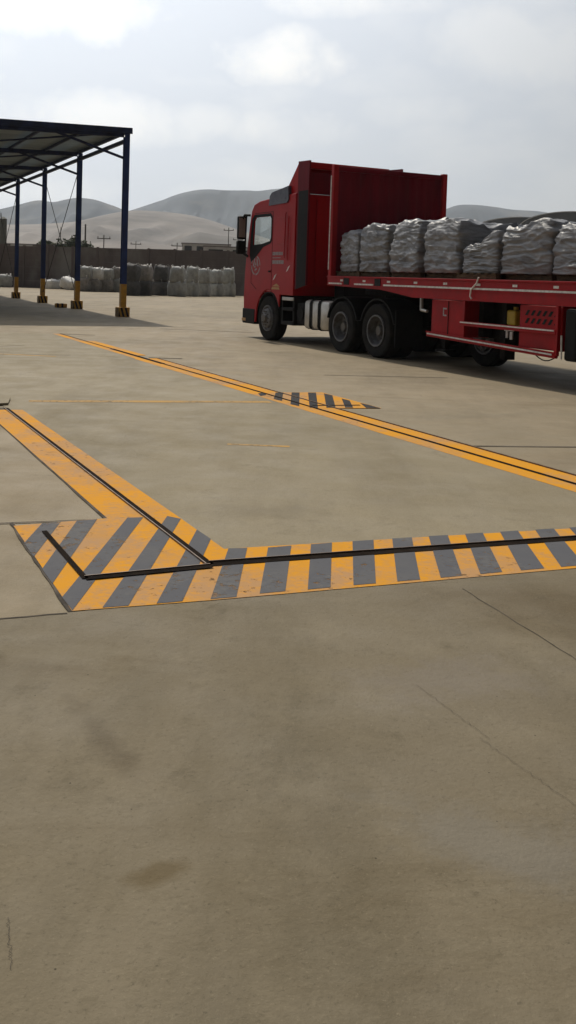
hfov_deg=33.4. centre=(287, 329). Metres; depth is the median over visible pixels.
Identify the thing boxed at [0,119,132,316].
steel canopy
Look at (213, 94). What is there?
sky
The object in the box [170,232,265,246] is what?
foothill
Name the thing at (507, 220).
arched shed
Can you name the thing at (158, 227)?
sand hill
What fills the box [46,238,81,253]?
tree
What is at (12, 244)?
building
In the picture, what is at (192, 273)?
bag
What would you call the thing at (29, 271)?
perimeter wall
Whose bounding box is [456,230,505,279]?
wrapped pallet
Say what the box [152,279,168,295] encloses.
bag
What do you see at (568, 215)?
arched shed
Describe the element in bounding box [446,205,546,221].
eastern hill
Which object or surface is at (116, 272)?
bag
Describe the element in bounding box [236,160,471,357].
tractor truck
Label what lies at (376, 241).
wrapped pallet
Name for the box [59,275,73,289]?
bag
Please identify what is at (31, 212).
dark hill
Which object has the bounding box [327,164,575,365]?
flatbed trailer
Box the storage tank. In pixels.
[0,213,6,245]
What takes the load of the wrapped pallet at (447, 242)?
on the flatbed trailer
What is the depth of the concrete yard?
14.41 m
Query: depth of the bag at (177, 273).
67.34 m
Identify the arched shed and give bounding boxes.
[483,217,529,224]
[520,211,575,224]
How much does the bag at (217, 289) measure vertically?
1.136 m
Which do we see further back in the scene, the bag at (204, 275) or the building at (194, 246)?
the building at (194, 246)
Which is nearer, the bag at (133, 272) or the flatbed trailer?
the flatbed trailer
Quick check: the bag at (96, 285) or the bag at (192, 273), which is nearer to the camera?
the bag at (192, 273)
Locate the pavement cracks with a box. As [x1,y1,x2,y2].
[6,684,572,966]
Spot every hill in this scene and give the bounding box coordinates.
[0,198,121,224]
[7,210,269,245]
[130,188,329,238]
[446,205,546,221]
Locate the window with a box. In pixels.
[184,246,191,249]
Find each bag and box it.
[0,274,12,286]
[45,278,60,288]
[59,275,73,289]
[80,265,92,279]
[80,275,90,291]
[91,266,103,279]
[91,278,102,291]
[102,278,113,291]
[103,268,113,279]
[113,266,119,278]
[114,278,119,291]
[127,262,140,280]
[127,280,140,295]
[138,263,152,280]
[140,281,152,295]
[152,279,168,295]
[153,264,169,281]
[167,280,186,296]
[169,265,185,282]
[185,279,199,295]
[186,266,198,282]
[198,267,210,282]
[199,283,210,295]
[210,269,223,282]
[210,283,223,295]
[223,267,234,283]
[223,282,235,295]
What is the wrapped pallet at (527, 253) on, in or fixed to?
on the flatbed trailer
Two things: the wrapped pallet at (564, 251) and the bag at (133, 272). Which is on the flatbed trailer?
the wrapped pallet at (564, 251)
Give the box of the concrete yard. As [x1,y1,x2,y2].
[0,287,575,617]
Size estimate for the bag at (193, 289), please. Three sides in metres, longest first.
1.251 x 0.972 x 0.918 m
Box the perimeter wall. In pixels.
[0,244,246,295]
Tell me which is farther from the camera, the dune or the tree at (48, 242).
the dune
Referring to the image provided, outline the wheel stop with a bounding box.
[55,303,66,307]
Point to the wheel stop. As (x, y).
(60, 305)
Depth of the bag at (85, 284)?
74.23 m
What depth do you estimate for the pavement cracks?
2.82 m
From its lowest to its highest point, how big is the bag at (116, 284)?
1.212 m
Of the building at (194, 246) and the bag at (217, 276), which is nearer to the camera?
the bag at (217, 276)
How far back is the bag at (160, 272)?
68.46 m
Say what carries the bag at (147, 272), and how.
on the bag at (146, 288)
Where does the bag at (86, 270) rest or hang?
on the bag at (85, 284)
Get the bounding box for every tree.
[36,240,58,246]
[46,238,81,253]
[67,235,93,261]
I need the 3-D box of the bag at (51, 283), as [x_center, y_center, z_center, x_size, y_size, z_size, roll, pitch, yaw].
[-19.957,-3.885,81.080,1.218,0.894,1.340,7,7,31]
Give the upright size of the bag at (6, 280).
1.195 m
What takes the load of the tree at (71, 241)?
on the desert ground
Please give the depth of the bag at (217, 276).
71.97 m
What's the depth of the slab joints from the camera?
5.56 m
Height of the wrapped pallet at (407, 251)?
1.144 m
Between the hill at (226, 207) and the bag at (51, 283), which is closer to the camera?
the bag at (51, 283)
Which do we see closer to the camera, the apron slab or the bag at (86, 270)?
the apron slab
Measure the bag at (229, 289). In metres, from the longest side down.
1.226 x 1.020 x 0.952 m
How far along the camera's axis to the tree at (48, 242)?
95.65 m
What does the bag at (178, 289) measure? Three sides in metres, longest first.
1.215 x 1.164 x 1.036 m
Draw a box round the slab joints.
[0,329,575,658]
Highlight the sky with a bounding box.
[0,0,575,212]
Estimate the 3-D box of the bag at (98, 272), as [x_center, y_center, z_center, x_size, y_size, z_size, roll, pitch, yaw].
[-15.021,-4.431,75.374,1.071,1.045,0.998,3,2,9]
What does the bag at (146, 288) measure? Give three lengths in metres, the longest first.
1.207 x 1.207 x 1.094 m
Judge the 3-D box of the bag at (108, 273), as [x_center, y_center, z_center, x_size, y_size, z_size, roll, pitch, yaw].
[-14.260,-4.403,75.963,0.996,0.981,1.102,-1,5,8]
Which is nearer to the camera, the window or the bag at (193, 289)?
the bag at (193, 289)
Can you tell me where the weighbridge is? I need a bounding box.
[0,333,575,610]
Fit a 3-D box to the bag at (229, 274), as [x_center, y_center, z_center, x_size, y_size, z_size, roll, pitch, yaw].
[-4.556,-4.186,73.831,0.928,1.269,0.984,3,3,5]
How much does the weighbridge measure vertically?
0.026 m
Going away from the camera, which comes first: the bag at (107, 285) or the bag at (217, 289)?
the bag at (217, 289)
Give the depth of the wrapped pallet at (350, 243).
19.52 m
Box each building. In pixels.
[7,243,32,245]
[181,243,230,264]
[203,246,246,273]
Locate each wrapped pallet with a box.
[336,229,368,276]
[359,223,411,277]
[388,217,450,278]
[423,217,518,278]
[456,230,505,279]
[500,217,575,281]
[552,222,575,281]
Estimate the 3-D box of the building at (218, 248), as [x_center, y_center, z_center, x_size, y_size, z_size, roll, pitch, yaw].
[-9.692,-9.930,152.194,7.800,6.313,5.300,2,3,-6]
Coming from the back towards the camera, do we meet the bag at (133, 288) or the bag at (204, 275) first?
the bag at (204, 275)
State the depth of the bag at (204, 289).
70.50 m
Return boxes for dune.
[7,241,181,262]
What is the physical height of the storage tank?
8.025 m
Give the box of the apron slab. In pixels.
[0,568,575,1023]

